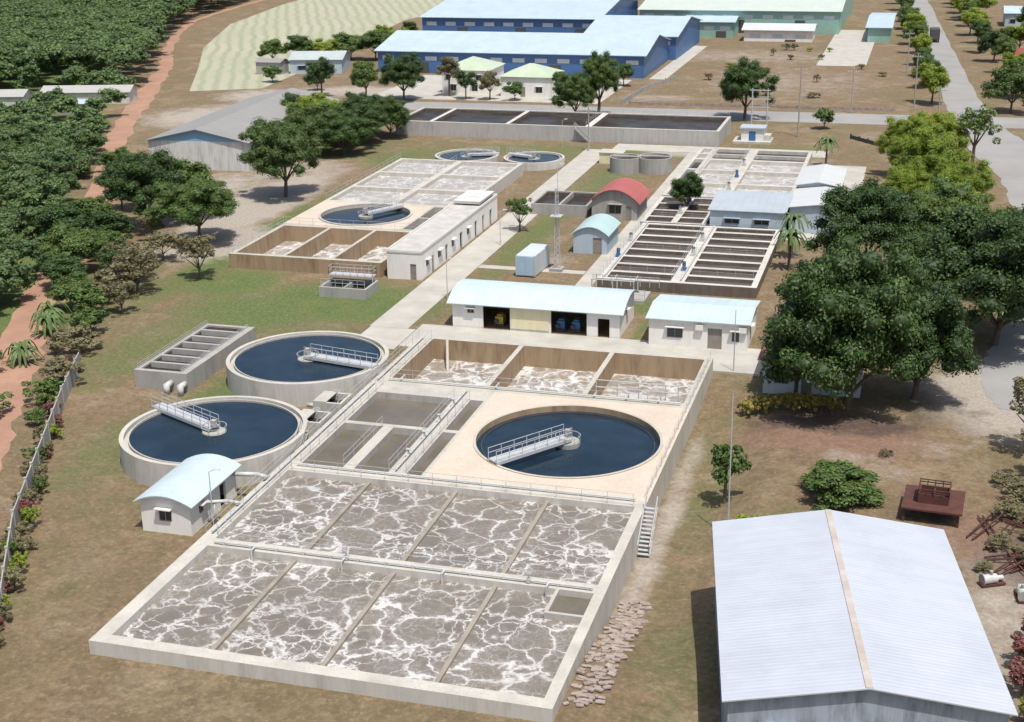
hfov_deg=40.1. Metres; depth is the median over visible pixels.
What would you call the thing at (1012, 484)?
shrub
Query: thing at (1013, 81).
tree
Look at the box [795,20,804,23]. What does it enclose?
door
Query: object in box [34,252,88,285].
tree
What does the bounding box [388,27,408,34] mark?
tree
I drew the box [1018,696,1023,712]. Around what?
shrub
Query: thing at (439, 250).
window
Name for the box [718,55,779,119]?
tree
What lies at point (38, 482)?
shrub
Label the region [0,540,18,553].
shrub
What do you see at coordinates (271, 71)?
tree
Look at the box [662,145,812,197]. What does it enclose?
aeration basin
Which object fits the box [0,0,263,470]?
dirt road
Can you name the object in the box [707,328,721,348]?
door
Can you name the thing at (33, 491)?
shrub
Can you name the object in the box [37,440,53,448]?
shrub
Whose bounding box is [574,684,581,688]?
loose brick
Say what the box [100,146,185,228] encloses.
tree
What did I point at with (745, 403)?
hedge bush
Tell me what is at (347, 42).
tree
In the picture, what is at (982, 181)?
tree
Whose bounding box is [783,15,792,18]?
window
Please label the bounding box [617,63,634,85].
tree
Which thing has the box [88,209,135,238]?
tree
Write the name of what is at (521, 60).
window
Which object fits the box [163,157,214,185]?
tree
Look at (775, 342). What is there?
tree
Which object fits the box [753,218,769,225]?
window
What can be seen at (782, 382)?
window
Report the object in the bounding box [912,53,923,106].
utility pole
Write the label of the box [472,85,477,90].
window
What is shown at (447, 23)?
window
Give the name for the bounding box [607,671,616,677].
loose brick
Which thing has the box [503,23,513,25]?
window
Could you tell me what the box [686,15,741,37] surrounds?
factory hall
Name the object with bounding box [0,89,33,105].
farm shed
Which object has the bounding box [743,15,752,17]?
window
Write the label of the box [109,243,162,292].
tree
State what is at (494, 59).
window
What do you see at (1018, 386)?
tree
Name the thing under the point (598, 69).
tree
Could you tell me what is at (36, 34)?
forest
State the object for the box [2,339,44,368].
palm tree
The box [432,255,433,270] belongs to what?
door
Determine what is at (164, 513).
window
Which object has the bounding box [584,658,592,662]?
loose brick
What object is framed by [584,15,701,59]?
factory hall
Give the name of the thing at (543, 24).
window
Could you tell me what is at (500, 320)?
blower machine
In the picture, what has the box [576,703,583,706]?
loose brick
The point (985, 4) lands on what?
tree
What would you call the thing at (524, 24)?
window
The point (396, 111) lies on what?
tree
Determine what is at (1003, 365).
road
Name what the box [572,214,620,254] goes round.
arched shed
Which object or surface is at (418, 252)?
long storeroom
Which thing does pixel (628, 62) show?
window
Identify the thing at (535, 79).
house
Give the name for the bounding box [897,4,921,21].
tree
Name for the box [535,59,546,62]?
window
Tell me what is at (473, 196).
roof box
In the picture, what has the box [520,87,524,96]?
door
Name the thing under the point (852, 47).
pavement
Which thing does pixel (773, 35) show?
window
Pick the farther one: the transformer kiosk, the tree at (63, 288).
the transformer kiosk
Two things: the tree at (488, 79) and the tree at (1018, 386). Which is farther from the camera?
the tree at (488, 79)
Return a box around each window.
[153,507,171,521]
[198,499,206,512]
[297,65,305,69]
[425,56,436,60]
[426,21,436,24]
[437,247,444,256]
[445,22,455,25]
[450,83,455,90]
[464,307,474,312]
[465,22,474,25]
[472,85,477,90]
[484,22,493,25]
[490,58,501,61]
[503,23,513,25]
[512,58,523,62]
[523,23,532,26]
[534,86,542,92]
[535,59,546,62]
[542,23,552,26]
[557,59,568,63]
[562,23,572,26]
[607,203,621,213]
[626,60,638,64]
[665,325,683,337]
[704,26,713,29]
[720,26,729,29]
[723,217,739,223]
[730,330,740,341]
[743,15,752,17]
[750,34,760,37]
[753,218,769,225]
[763,15,772,18]
[772,34,782,37]
[774,374,788,383]
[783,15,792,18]
[795,35,805,38]
[803,15,813,18]
[824,16,833,18]
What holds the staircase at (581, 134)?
on the ground
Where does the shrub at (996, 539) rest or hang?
on the ground
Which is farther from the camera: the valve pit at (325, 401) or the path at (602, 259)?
the path at (602, 259)
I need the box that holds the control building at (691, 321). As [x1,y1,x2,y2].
[645,294,760,351]
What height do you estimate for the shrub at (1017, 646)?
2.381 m
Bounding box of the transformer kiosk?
[732,124,773,144]
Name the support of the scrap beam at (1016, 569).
on the ground
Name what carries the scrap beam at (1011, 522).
on the ground
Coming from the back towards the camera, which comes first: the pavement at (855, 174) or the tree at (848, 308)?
the pavement at (855, 174)
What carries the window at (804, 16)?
in the factory hall at (828, 16)
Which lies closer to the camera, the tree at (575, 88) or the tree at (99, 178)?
the tree at (99, 178)
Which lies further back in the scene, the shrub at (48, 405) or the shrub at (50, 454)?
the shrub at (48, 405)
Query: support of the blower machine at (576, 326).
in the blower house at (531, 306)
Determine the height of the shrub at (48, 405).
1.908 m
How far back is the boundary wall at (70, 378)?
118.72 m
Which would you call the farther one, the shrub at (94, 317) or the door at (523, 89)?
the door at (523, 89)
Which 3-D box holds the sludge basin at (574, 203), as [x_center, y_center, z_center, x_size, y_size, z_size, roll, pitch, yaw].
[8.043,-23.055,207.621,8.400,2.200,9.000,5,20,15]
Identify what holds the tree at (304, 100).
on the ground
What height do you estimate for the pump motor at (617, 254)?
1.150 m
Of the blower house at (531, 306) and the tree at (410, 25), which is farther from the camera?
the tree at (410, 25)
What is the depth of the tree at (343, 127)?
245.17 m
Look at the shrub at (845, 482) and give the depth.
110.12 m
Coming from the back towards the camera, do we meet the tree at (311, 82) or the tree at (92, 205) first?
the tree at (311, 82)
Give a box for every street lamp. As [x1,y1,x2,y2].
[208,468,219,525]
[446,258,453,297]
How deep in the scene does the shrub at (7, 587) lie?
98.53 m
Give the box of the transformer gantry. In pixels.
[750,88,770,132]
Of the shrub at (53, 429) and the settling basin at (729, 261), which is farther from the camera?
the settling basin at (729, 261)
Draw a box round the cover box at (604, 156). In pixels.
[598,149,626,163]
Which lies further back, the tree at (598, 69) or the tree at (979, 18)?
the tree at (979, 18)
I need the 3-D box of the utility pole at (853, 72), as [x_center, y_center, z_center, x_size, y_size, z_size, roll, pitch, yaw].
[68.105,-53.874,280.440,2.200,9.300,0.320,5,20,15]
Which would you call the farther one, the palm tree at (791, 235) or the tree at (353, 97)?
the tree at (353, 97)
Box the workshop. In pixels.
[708,190,793,235]
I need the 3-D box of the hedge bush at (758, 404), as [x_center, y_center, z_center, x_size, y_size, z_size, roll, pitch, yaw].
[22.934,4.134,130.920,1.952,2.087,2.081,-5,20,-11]
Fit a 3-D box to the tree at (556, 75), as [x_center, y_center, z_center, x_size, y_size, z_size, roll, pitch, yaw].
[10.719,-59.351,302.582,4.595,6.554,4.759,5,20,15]
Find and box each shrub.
[0,391,14,412]
[0,521,33,541]
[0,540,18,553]
[0,566,24,590]
[0,566,25,582]
[0,580,13,592]
[0,602,12,617]
[0,616,3,625]
[0,627,5,644]
[1,593,12,605]
[9,551,28,569]
[11,487,43,503]
[11,536,37,554]
[13,531,25,540]
[15,489,32,501]
[18,498,40,511]
[19,459,47,476]
[20,446,48,459]
[20,506,41,527]
[21,377,63,403]
[23,407,46,425]
[31,477,49,493]
[32,425,44,439]
[32,472,47,485]
[34,464,47,474]
[37,354,85,380]
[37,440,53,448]
[39,390,65,399]
[40,395,54,404]
[40,402,53,415]
[42,423,63,438]
[43,449,53,459]
[44,400,62,406]
[45,326,103,353]
[45,413,63,427]
[67,286,117,311]
[69,307,109,332]
[90,264,145,292]
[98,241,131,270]
[100,280,139,312]
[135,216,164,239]
[704,73,712,79]
[733,514,757,518]
[781,43,791,48]
[798,458,886,510]
[806,92,821,96]
[813,74,820,81]
[878,448,894,455]
[973,560,993,571]
[986,530,1013,548]
[989,498,1023,523]
[990,470,1022,486]
[1001,476,1023,500]
[1007,656,1023,696]
[1009,544,1023,565]
[1010,633,1023,660]
[1018,529,1023,538]
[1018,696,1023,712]
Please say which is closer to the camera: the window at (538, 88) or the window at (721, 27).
the window at (538, 88)
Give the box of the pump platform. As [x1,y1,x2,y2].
[319,263,378,299]
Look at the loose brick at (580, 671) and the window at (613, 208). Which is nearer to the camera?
the loose brick at (580, 671)
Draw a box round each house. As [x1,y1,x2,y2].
[132,454,240,535]
[442,56,505,93]
[447,279,639,338]
[498,63,563,97]
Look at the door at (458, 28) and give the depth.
395.22 m
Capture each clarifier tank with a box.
[119,392,308,487]
[226,331,389,406]
[285,198,432,228]
[425,351,710,531]
[435,147,499,161]
[503,147,564,170]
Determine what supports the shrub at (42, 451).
on the ground
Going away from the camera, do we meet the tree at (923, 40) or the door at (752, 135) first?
the door at (752, 135)
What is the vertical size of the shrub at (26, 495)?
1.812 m
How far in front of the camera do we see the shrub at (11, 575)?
98.69 m
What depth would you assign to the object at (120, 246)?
177.77 m
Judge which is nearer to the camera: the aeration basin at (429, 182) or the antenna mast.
the antenna mast
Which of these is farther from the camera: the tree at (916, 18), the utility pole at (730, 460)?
the tree at (916, 18)
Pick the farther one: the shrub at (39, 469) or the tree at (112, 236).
the tree at (112, 236)
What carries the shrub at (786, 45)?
on the ground
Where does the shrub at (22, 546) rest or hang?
on the ground
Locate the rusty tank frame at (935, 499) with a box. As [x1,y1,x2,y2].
[901,478,965,527]
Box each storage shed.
[255,58,288,74]
[288,51,350,73]
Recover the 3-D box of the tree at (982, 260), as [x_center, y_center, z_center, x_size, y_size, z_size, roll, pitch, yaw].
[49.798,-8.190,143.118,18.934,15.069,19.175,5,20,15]
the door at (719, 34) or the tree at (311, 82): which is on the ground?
the tree at (311, 82)
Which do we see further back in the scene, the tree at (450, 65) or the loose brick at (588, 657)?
the tree at (450, 65)
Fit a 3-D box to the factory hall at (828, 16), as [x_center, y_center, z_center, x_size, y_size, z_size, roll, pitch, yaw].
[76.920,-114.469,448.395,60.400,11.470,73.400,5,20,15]
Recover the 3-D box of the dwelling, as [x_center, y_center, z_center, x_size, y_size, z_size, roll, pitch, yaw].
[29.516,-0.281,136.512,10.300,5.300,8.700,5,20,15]
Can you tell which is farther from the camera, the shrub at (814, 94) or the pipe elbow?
the shrub at (814, 94)
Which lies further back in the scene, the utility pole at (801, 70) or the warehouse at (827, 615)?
the utility pole at (801, 70)
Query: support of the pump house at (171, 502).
on the ground
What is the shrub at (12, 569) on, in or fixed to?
on the ground
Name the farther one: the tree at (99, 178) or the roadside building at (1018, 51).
the roadside building at (1018, 51)
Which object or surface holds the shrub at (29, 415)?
on the ground
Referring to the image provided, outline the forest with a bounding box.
[0,0,218,361]
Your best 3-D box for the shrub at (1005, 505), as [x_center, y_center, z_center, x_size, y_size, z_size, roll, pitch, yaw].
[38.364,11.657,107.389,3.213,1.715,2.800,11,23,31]
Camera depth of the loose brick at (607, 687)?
85.54 m
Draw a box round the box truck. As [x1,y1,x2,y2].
[930,27,939,41]
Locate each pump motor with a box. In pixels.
[615,248,620,256]
[628,232,633,241]
[681,261,686,270]
[691,246,695,255]
[700,232,704,241]
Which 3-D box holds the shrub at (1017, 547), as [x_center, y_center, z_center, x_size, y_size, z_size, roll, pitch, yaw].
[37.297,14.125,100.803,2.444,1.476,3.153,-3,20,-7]
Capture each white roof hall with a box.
[789,186,850,233]
[795,164,847,187]
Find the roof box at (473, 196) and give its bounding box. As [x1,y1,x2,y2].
[454,190,493,203]
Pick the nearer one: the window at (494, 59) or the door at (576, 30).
the window at (494, 59)
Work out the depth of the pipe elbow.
136.10 m
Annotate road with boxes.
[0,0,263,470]
[336,100,1023,128]
[910,0,1023,410]
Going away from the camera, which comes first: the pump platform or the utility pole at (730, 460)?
the utility pole at (730, 460)
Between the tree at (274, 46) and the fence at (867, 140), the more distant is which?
the tree at (274, 46)
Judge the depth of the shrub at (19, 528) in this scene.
107.95 m
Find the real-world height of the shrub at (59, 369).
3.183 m
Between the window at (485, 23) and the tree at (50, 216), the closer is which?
the tree at (50, 216)
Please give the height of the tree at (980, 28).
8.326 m
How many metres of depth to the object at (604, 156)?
238.34 m
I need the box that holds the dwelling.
[757,333,866,397]
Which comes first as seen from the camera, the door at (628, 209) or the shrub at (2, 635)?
the shrub at (2, 635)
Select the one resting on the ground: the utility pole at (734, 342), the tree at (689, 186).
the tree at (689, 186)
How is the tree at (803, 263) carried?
on the ground
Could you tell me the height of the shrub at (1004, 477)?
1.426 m
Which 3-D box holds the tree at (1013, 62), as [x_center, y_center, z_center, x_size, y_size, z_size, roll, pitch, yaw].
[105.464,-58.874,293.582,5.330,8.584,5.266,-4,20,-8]
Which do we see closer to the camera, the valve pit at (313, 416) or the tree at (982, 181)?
the valve pit at (313, 416)
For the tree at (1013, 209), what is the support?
on the ground
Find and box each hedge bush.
[736,398,753,415]
[748,395,769,413]
[761,394,774,412]
[772,392,785,410]
[784,392,797,409]
[790,392,810,411]
[799,391,820,411]
[812,395,830,411]
[825,394,844,413]
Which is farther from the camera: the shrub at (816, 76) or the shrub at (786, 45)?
the shrub at (786, 45)
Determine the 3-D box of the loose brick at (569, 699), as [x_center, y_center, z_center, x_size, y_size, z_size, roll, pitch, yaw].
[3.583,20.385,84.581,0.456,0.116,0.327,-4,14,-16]
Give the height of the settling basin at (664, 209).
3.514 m
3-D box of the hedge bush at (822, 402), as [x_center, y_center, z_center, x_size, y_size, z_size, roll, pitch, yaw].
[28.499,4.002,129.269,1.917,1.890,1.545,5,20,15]
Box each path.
[370,149,600,328]
[478,144,828,286]
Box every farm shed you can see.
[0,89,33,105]
[40,85,138,103]
[56,99,88,113]
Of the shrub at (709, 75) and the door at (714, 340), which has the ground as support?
the shrub at (709, 75)
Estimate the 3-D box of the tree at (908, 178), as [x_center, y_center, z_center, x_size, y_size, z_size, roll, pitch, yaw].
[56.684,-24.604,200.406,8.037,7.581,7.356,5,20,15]
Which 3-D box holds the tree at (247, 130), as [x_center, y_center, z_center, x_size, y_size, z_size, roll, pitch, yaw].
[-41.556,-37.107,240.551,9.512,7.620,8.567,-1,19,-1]
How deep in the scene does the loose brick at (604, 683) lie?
85.94 m
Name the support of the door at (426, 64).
in the factory hall at (644, 55)
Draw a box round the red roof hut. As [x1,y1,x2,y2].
[588,178,650,220]
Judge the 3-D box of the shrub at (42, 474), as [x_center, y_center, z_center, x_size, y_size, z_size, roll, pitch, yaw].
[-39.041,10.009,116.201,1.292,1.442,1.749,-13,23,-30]
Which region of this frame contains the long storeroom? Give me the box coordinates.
[386,194,497,279]
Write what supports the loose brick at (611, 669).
on the ground
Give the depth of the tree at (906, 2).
434.78 m
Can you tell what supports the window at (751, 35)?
in the factory hall at (784, 32)
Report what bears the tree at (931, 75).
on the ground
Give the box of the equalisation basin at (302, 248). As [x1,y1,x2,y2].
[229,217,411,277]
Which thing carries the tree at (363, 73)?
on the ground
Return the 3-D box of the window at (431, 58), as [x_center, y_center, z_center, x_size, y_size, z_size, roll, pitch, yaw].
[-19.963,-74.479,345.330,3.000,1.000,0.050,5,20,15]
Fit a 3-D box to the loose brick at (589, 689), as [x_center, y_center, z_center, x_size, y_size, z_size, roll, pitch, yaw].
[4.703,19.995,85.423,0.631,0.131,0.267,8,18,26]
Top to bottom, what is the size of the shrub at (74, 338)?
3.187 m
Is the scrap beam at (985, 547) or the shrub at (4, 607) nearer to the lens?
the shrub at (4, 607)
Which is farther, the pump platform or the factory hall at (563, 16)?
the factory hall at (563, 16)
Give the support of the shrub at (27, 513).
on the ground
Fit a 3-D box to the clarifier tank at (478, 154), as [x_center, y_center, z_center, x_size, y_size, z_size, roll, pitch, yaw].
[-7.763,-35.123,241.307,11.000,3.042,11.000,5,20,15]
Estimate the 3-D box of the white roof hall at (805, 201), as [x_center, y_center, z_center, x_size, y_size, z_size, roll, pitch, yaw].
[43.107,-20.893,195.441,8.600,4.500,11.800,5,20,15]
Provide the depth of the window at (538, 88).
306.97 m
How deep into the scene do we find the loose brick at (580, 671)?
87.23 m
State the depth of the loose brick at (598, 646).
91.51 m
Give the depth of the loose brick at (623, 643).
92.04 m
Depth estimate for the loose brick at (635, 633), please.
93.98 m
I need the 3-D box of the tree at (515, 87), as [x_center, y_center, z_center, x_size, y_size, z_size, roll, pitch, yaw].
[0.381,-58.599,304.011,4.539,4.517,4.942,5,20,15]
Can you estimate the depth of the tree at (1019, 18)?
404.44 m
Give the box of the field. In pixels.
[190,0,444,90]
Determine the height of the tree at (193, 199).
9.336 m
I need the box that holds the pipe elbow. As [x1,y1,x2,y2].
[163,380,187,396]
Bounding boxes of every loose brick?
[567,697,575,701]
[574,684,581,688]
[576,669,584,674]
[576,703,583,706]
[584,655,593,659]
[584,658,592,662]
[584,686,594,691]
[592,643,600,648]
[594,687,603,692]
[595,675,602,679]
[597,640,605,645]
[600,681,608,685]
[603,685,611,689]
[605,654,614,659]
[607,667,617,671]
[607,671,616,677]
[612,657,619,661]
[619,641,628,644]
[619,655,627,659]
[630,630,638,635]
[637,606,645,609]
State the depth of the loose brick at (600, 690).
85.34 m
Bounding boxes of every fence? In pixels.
[629,100,894,110]
[850,134,902,155]
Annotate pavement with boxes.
[361,324,763,375]
[378,30,874,103]
[786,165,865,240]
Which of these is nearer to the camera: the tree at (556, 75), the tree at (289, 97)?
the tree at (289, 97)
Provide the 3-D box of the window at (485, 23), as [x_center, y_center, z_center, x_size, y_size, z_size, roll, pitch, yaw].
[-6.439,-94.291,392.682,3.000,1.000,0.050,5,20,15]
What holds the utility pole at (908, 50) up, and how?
on the ground
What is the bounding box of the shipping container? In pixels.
[515,243,549,276]
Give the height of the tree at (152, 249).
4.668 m
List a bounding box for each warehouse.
[144,88,338,170]
[712,509,1017,721]
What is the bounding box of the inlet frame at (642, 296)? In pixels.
[591,273,659,304]
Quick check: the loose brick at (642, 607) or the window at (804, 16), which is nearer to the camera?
the loose brick at (642, 607)
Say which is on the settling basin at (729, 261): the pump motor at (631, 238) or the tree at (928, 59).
the pump motor at (631, 238)
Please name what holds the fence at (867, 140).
on the ground
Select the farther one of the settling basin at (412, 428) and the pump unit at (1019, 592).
the settling basin at (412, 428)
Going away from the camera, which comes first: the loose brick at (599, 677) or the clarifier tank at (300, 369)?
the loose brick at (599, 677)
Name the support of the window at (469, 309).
in the blower house at (531, 306)
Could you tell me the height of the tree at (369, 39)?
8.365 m
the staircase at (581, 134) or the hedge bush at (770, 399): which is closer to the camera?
the hedge bush at (770, 399)
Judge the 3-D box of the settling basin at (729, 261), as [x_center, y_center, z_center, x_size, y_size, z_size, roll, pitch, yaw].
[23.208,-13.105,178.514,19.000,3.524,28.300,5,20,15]
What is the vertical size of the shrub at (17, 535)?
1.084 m
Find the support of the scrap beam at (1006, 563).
on the ground
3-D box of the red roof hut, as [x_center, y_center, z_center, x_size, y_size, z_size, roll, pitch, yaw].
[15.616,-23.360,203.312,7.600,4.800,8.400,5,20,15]
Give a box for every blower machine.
[493,312,507,326]
[555,317,568,330]
[570,318,583,332]
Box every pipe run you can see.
[201,499,241,523]
[232,472,269,478]
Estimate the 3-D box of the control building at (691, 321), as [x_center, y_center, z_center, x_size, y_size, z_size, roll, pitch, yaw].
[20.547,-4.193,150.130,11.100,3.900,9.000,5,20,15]
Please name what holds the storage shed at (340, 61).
on the ground
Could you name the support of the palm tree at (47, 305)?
on the ground
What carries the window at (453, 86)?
in the house at (479, 66)
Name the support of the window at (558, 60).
in the factory hall at (644, 55)
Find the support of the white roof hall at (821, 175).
on the ground
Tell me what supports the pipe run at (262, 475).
attached to the settling basin at (412, 428)
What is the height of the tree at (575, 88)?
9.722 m
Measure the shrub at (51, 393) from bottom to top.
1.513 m
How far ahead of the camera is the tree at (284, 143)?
212.77 m
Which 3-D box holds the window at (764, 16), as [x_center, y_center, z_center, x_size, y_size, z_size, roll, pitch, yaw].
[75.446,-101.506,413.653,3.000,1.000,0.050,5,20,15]
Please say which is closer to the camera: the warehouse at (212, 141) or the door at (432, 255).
the door at (432, 255)
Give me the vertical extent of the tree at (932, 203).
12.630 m
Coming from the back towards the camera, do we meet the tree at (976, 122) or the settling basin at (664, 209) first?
the tree at (976, 122)
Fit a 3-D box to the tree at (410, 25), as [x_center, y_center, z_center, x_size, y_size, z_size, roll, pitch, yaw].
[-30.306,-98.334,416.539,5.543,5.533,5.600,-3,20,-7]
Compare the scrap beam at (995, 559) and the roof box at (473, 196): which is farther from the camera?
the roof box at (473, 196)
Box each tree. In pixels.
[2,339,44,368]
[29,310,67,338]
[32,202,94,243]
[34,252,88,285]
[34,300,71,327]
[38,222,105,258]
[44,271,97,306]
[69,195,119,225]
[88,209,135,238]
[90,171,128,208]
[93,246,139,271]
[95,146,134,168]
[95,229,127,250]
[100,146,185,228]
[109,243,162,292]
[116,242,157,277]
[140,177,239,239]
[143,230,184,259]
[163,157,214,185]
[175,234,215,278]
[236,116,323,196]
[245,120,272,149]
[256,38,286,57]
[260,65,282,81]
[279,91,318,105]
[281,34,314,51]
[281,101,334,145]
[284,92,342,113]
[301,56,336,93]
[307,74,325,89]
[311,38,338,50]
[316,110,380,154]
[331,31,364,59]
[331,97,388,145]
[339,91,382,127]
[348,59,377,93]
[358,29,390,59]
[373,24,392,33]
[374,94,410,137]
[378,51,424,99]
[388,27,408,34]
[401,21,418,29]
[435,56,460,95]
[455,70,477,98]
[478,71,501,99]
[502,80,523,99]
[505,197,532,230]
[551,71,569,90]
[551,72,595,111]
[575,50,620,111]
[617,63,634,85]
[669,171,704,205]
[710,443,751,503]
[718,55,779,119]
[757,307,845,396]
[772,254,826,301]
[773,228,808,269]
[773,229,935,408]
[776,212,811,257]
[803,175,923,254]
[812,107,834,128]
[813,136,839,163]
[871,273,984,399]
[873,113,932,154]
[880,160,930,207]
[882,222,977,300]
[884,122,973,181]
[897,0,914,5]
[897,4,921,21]
[900,8,918,26]
[901,20,929,52]
[902,13,926,44]
[904,174,1006,233]
[908,33,932,49]
[908,181,990,219]
[911,55,945,87]
[912,46,934,65]
[912,62,950,103]
[916,110,967,148]
[918,203,1023,345]
[929,156,998,203]
[950,0,973,9]
[956,103,1002,162]
[958,0,980,24]
[958,0,997,8]
[960,7,989,34]
[966,13,991,42]
[970,21,992,52]
[976,28,1010,61]
[979,63,1023,112]
[990,38,1017,57]
[1000,205,1022,216]
[1001,59,1023,98]
[1002,22,1023,47]
[1002,51,1023,66]
[1008,376,1023,421]
[1015,6,1023,22]
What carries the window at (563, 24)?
in the factory hall at (563, 16)
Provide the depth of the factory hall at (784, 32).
395.70 m
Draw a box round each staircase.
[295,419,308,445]
[573,123,589,141]
[637,495,657,556]
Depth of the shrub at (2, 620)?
93.44 m
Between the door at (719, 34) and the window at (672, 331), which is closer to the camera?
the window at (672, 331)
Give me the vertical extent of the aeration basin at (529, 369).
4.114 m
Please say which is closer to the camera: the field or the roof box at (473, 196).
the roof box at (473, 196)
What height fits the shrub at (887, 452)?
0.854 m
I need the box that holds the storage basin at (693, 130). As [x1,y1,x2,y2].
[395,102,730,145]
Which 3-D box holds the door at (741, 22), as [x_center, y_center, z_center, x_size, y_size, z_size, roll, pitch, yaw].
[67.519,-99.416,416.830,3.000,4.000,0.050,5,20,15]
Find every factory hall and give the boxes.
[374,30,670,77]
[419,0,640,32]
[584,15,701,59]
[637,0,852,33]
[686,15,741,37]
[742,23,817,41]
[865,13,896,42]
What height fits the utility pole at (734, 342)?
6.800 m
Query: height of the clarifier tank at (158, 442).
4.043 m
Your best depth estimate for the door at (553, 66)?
337.31 m
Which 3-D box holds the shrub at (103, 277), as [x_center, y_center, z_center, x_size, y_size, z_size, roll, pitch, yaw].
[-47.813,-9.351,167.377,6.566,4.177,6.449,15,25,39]
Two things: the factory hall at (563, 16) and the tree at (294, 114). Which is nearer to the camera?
the tree at (294, 114)
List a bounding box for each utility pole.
[582,106,594,150]
[727,393,733,519]
[733,312,735,370]
[796,65,807,136]
[849,68,859,112]
[905,30,914,72]
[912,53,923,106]
[934,86,946,110]
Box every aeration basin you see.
[88,455,647,721]
[324,153,522,206]
[372,330,712,435]
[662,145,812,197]
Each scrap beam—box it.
[966,510,1006,539]
[977,515,995,534]
[983,524,1015,551]
[984,552,1021,560]
[993,551,1023,574]
[1002,518,1023,528]
[1004,549,1023,571]
[1004,564,1020,572]
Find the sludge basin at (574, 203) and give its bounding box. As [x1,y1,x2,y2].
[531,190,596,216]
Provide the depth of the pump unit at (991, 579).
97.80 m
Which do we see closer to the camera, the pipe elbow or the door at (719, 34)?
the pipe elbow
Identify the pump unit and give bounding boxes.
[977,570,1005,587]
[1014,584,1023,603]
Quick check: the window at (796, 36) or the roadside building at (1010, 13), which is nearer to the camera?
the window at (796, 36)
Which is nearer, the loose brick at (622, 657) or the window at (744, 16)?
the loose brick at (622, 657)
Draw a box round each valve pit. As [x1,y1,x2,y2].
[302,407,332,437]
[307,389,352,415]
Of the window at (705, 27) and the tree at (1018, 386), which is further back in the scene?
the window at (705, 27)
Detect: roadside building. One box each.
[1003,6,1022,26]
[1014,48,1023,54]
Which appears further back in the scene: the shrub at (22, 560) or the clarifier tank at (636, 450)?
the clarifier tank at (636, 450)
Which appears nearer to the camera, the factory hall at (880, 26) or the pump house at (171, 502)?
the pump house at (171, 502)
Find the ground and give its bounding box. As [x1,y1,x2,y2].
[0,0,1023,721]
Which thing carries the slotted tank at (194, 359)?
on the ground
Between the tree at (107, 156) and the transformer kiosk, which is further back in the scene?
the transformer kiosk
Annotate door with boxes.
[410,264,416,279]
[419,62,428,72]
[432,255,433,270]
[457,27,467,30]
[515,28,525,31]
[517,256,533,275]
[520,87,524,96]
[549,65,560,69]
[575,29,584,32]
[593,238,601,254]
[625,206,631,220]
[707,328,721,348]
[716,31,725,37]
[738,20,744,32]
[749,131,755,140]
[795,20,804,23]
[801,373,811,393]
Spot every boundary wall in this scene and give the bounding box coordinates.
[0,352,79,626]
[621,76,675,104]
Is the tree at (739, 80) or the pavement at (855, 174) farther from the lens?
the tree at (739, 80)
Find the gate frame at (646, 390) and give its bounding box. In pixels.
[596,379,678,401]
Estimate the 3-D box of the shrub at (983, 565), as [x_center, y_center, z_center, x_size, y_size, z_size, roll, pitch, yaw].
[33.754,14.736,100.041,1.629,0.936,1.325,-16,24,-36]
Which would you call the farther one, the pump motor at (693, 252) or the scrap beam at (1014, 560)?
the pump motor at (693, 252)
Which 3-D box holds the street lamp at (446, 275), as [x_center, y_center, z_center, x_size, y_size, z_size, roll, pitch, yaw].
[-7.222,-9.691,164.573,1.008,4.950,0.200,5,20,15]
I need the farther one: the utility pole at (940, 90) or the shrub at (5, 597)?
the utility pole at (940, 90)
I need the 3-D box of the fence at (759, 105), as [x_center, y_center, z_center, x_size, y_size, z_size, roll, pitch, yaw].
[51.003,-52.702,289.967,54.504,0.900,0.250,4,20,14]
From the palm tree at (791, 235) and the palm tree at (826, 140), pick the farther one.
the palm tree at (826, 140)
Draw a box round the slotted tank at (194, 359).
[134,321,255,391]
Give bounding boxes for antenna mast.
[549,188,564,271]
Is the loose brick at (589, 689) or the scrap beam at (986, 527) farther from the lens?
the scrap beam at (986, 527)
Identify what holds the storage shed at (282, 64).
on the ground
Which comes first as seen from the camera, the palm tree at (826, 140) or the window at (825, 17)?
the palm tree at (826, 140)
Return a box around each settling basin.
[205,329,493,533]
[399,206,444,229]
[597,219,780,298]
[640,196,712,225]
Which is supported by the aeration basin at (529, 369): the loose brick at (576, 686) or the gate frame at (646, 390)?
the gate frame at (646, 390)
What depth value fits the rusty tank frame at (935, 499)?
107.76 m
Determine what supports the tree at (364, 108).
on the ground
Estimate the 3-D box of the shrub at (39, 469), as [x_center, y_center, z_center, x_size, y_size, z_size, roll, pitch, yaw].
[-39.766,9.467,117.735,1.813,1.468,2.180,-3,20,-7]
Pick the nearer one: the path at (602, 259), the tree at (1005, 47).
the path at (602, 259)
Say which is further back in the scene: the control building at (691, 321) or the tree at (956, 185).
the tree at (956, 185)
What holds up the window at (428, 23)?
in the factory hall at (563, 16)
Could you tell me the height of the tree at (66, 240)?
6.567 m
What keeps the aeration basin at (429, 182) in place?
on the ground
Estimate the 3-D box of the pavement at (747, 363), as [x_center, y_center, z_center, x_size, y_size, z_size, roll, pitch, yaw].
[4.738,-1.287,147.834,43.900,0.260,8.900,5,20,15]
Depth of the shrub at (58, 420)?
128.78 m
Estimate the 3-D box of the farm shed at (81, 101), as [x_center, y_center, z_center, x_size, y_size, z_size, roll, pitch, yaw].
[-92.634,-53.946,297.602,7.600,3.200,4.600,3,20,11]

